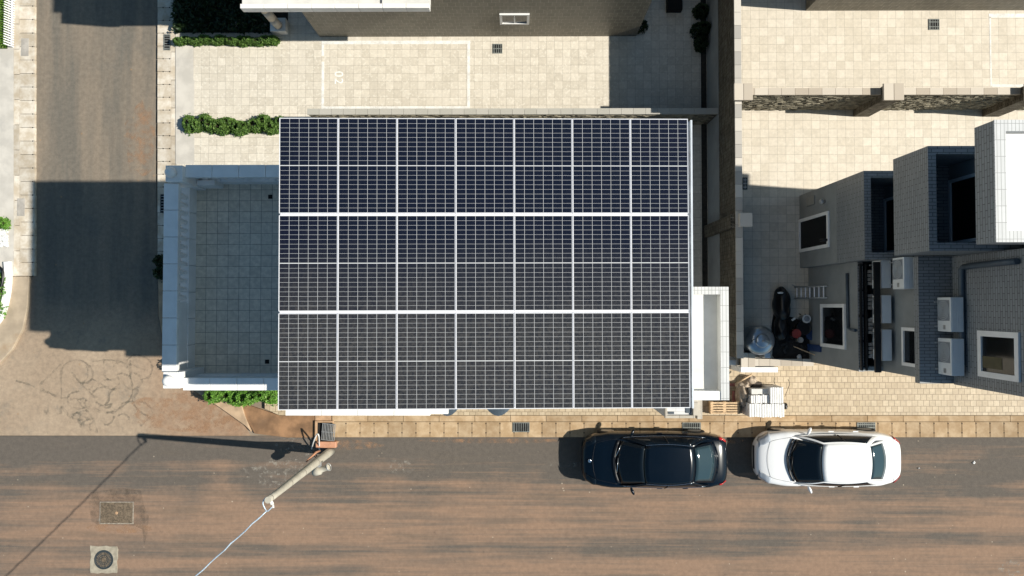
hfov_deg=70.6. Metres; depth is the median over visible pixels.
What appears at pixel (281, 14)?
planting bed
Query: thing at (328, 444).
barrier board
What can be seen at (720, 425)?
street pavement
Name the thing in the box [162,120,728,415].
solar house
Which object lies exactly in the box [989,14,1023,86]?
parking bay lines
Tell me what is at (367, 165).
solar module
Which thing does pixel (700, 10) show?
shrub
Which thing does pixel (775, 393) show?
tile stack
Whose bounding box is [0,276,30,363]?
opposite corner pavement
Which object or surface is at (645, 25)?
shrub
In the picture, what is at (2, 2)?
lawn grass
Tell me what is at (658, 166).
solar module
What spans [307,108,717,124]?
court wall
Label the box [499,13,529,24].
window
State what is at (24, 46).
service cover
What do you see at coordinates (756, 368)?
concrete block
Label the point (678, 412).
gate cabinet
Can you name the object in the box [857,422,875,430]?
drain grate
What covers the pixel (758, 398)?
tile stack
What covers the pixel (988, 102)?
boundary wall
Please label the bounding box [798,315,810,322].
bucket
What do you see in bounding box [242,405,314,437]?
muddy ramp
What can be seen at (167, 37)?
drain grate
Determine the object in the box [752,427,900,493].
white car
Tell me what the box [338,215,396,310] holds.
solar module
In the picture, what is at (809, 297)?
ladder
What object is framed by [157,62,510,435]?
ground
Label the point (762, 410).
tile stack
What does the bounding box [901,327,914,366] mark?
window
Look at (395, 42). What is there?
parking bay lines
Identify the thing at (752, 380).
sack
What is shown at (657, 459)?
black car
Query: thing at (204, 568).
overhead cable
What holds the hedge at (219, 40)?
on the parking court at (657, 64)
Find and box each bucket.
[789,329,800,337]
[795,321,810,334]
[795,337,803,342]
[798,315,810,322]
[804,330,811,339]
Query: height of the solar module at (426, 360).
0.040 m
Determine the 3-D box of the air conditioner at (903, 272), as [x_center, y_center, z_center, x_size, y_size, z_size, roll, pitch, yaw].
[9.472,-0.355,17.464,0.430,0.556,0.761,0,89,0]
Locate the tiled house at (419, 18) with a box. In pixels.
[240,0,651,36]
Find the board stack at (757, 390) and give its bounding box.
[748,387,767,393]
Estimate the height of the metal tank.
1.000 m
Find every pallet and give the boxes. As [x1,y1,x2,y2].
[710,401,738,413]
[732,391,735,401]
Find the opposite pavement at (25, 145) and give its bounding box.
[14,0,36,276]
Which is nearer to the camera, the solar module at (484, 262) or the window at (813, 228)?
the solar module at (484, 262)
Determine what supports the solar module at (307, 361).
on the solar house at (220, 299)
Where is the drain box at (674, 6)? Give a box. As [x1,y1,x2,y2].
[666,0,682,12]
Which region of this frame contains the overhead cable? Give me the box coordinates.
[195,511,266,575]
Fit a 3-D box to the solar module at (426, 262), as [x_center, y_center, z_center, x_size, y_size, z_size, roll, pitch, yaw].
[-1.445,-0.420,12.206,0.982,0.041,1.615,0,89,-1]
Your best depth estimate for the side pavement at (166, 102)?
23.62 m
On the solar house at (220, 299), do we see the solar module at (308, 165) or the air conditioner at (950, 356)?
the solar module at (308, 165)
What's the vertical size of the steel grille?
1.320 m
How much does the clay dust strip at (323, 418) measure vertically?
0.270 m
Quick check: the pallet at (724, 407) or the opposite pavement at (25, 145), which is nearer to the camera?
the pallet at (724, 407)
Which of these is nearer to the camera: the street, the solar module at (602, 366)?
the solar module at (602, 366)
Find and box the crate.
[807,344,821,351]
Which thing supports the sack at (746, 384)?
on the walkway
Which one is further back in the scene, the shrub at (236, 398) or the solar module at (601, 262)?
the shrub at (236, 398)
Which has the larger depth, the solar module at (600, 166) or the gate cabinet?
the gate cabinet
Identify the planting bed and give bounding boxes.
[174,0,287,32]
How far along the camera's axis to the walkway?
23.24 m
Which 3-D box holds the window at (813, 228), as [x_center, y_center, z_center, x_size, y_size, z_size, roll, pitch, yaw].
[8.760,-1.609,21.037,0.048,2.080,1.000,0,89,0]
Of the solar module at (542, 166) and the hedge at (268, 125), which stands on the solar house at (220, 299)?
the solar module at (542, 166)
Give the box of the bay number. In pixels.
[335,71,342,83]
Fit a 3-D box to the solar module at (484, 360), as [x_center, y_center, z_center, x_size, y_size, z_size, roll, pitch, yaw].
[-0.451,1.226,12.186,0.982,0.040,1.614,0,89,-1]
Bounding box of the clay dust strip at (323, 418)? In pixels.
[315,415,338,444]
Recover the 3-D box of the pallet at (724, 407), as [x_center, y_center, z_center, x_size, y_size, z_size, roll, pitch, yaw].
[6.704,3.776,22.828,0.898,0.122,0.380,0,89,0]
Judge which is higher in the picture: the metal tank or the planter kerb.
the planter kerb
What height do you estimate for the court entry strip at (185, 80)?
0.004 m
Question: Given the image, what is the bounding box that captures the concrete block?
[730,365,777,371]
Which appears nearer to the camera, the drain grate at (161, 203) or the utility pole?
the utility pole
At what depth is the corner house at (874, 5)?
21.87 m
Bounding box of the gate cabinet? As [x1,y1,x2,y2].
[654,400,697,417]
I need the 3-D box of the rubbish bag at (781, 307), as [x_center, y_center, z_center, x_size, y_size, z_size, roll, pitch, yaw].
[8.139,0.488,21.773,0.527,0.554,1.080,0,89,0]
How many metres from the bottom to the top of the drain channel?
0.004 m
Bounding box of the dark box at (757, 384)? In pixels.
[751,381,761,386]
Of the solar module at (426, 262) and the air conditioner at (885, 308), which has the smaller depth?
the solar module at (426, 262)
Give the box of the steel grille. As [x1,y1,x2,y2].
[858,262,881,372]
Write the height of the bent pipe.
0.727 m
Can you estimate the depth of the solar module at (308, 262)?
12.15 m
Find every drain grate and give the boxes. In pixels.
[160,194,163,212]
[163,34,170,49]
[493,44,501,53]
[513,422,529,431]
[682,422,700,430]
[742,177,746,189]
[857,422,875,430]
[928,19,939,29]
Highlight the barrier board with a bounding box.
[316,441,336,447]
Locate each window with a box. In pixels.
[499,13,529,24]
[798,211,829,251]
[820,304,845,349]
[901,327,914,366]
[977,330,1020,381]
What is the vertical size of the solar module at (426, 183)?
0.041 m
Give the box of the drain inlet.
[315,421,333,440]
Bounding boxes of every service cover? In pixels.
[17,198,24,215]
[21,38,28,55]
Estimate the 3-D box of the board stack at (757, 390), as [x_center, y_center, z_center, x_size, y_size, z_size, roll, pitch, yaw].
[7.786,3.254,22.955,0.574,0.620,0.175,0,89,0]
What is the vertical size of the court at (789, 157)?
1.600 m
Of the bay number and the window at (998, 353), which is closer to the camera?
the window at (998, 353)
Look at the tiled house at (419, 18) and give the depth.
22.03 m
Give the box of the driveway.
[0,0,14,299]
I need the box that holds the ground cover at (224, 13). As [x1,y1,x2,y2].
[170,0,271,35]
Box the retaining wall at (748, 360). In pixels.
[729,353,813,366]
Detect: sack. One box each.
[735,381,750,389]
[735,386,747,406]
[744,375,756,385]
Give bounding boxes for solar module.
[278,215,337,310]
[278,313,337,409]
[279,118,337,213]
[337,313,396,409]
[338,118,396,213]
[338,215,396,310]
[397,118,455,213]
[397,215,455,310]
[397,313,455,409]
[456,118,513,213]
[456,215,513,310]
[456,313,513,408]
[514,118,571,213]
[514,215,572,310]
[515,313,572,408]
[572,119,630,213]
[573,215,630,310]
[573,312,631,408]
[630,119,688,213]
[631,215,688,309]
[631,312,689,407]
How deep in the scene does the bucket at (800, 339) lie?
21.74 m
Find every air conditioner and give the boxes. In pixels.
[869,260,890,287]
[869,295,890,322]
[870,329,891,360]
[889,257,913,288]
[934,297,963,331]
[934,338,963,375]
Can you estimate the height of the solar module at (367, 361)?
0.041 m
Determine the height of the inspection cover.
0.033 m
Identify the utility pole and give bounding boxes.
[262,448,334,511]
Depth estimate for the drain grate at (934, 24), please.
22.22 m
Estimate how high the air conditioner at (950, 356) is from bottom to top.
0.556 m
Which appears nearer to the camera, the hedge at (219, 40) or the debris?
the debris
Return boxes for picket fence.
[3,0,14,47]
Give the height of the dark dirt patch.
0.005 m
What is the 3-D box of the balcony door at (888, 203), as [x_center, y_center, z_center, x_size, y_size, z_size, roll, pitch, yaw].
[9.975,-1.671,18.281,0.048,2.180,1.470,0,89,0]
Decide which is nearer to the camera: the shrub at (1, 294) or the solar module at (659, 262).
the solar module at (659, 262)
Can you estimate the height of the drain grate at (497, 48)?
0.020 m
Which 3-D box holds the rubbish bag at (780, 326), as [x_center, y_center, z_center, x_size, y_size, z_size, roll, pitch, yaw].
[8.131,1.164,21.833,0.409,0.401,0.854,0,89,0]
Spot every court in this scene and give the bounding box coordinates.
[176,0,707,401]
[729,0,1023,359]
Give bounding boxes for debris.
[781,314,809,358]
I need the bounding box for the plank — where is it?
[736,374,751,383]
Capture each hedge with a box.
[172,34,280,47]
[181,112,288,137]
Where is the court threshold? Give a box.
[176,118,193,163]
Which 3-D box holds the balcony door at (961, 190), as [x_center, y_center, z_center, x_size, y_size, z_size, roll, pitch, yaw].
[9.959,-1.741,15.382,0.048,2.180,1.470,0,89,0]
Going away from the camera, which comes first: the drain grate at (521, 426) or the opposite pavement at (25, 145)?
the drain grate at (521, 426)
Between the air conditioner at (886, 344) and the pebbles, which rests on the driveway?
the pebbles
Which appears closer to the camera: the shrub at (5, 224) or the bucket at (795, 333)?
the bucket at (795, 333)
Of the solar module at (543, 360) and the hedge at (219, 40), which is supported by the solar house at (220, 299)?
the solar module at (543, 360)
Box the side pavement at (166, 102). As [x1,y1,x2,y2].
[157,0,175,254]
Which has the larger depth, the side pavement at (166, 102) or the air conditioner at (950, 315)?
the side pavement at (166, 102)
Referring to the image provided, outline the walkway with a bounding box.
[265,363,1023,414]
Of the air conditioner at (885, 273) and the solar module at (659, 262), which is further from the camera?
the air conditioner at (885, 273)
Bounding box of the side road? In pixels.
[0,0,249,435]
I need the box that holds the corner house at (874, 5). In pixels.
[805,0,1023,10]
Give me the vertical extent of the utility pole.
5.970 m
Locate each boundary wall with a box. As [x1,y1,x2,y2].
[704,0,751,357]
[733,83,1023,116]
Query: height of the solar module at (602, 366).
0.040 m
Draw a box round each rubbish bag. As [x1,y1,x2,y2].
[772,286,790,319]
[773,318,788,340]
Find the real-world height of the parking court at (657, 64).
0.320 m
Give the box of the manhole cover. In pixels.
[90,545,117,573]
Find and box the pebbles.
[0,229,8,246]
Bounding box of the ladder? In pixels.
[792,285,827,298]
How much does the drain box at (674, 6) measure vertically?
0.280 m
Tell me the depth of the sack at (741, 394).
22.83 m
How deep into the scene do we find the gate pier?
21.49 m
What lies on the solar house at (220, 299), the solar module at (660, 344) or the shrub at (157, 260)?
the solar module at (660, 344)
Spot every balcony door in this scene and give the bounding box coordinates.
[883,196,893,251]
[948,173,975,242]
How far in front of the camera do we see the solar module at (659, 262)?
12.27 m
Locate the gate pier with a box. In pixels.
[695,400,701,418]
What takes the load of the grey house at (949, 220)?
on the court at (789, 157)
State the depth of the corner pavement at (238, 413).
23.37 m
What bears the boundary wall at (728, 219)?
on the parking court at (657, 64)
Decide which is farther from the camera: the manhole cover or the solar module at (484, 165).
the manhole cover
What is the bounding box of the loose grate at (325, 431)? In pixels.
[321,423,335,440]
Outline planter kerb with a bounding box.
[0,261,12,322]
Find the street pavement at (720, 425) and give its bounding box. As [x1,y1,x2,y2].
[331,415,1023,436]
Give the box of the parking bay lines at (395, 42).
[321,41,469,108]
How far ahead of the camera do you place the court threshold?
23.55 m
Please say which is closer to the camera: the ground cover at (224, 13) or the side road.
the ground cover at (224, 13)
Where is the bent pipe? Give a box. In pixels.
[311,433,319,449]
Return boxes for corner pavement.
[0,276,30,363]
[158,279,251,430]
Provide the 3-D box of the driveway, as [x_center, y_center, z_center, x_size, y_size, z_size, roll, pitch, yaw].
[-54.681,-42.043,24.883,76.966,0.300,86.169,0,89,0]
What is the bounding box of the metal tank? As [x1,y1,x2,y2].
[742,326,774,357]
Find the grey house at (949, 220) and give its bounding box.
[798,120,1023,396]
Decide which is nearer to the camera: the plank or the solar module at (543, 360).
the solar module at (543, 360)
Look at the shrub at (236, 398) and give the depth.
22.90 m
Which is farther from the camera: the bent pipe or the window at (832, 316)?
the bent pipe
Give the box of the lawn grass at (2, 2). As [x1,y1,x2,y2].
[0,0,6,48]
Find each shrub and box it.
[0,216,11,230]
[0,273,8,318]
[152,254,162,282]
[202,390,277,407]
[637,20,647,34]
[687,2,710,53]
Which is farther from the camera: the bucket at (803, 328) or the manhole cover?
the manhole cover
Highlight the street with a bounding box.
[0,436,1023,575]
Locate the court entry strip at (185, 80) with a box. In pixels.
[176,45,193,117]
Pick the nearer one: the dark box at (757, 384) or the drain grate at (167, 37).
the dark box at (757, 384)
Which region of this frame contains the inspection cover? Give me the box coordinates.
[99,502,133,523]
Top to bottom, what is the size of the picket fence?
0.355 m
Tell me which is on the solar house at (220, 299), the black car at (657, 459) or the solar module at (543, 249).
the solar module at (543, 249)
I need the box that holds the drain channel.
[700,0,707,286]
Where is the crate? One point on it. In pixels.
(814, 347)
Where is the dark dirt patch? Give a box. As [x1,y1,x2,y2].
[771,314,808,358]
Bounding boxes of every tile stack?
[742,402,783,417]
[747,393,768,403]
[762,384,782,403]
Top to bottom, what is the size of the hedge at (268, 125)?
0.560 m
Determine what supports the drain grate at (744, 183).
on the court at (789, 157)
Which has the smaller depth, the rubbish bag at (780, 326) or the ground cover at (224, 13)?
the rubbish bag at (780, 326)
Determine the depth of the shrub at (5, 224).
23.40 m
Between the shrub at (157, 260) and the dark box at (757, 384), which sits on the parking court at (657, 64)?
the shrub at (157, 260)
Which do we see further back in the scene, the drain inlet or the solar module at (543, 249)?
the drain inlet
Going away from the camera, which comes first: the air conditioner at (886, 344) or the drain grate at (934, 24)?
the air conditioner at (886, 344)
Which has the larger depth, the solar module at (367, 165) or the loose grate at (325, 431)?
the loose grate at (325, 431)
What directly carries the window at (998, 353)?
in the grey house at (949, 220)
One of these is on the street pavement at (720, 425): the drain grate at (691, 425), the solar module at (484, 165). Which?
the drain grate at (691, 425)
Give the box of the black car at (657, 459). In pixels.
[581,429,726,494]
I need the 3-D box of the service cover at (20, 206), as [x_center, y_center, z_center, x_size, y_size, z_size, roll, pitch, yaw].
[-15.989,-2.633,23.550,0.245,0.017,0.575,0,89,0]

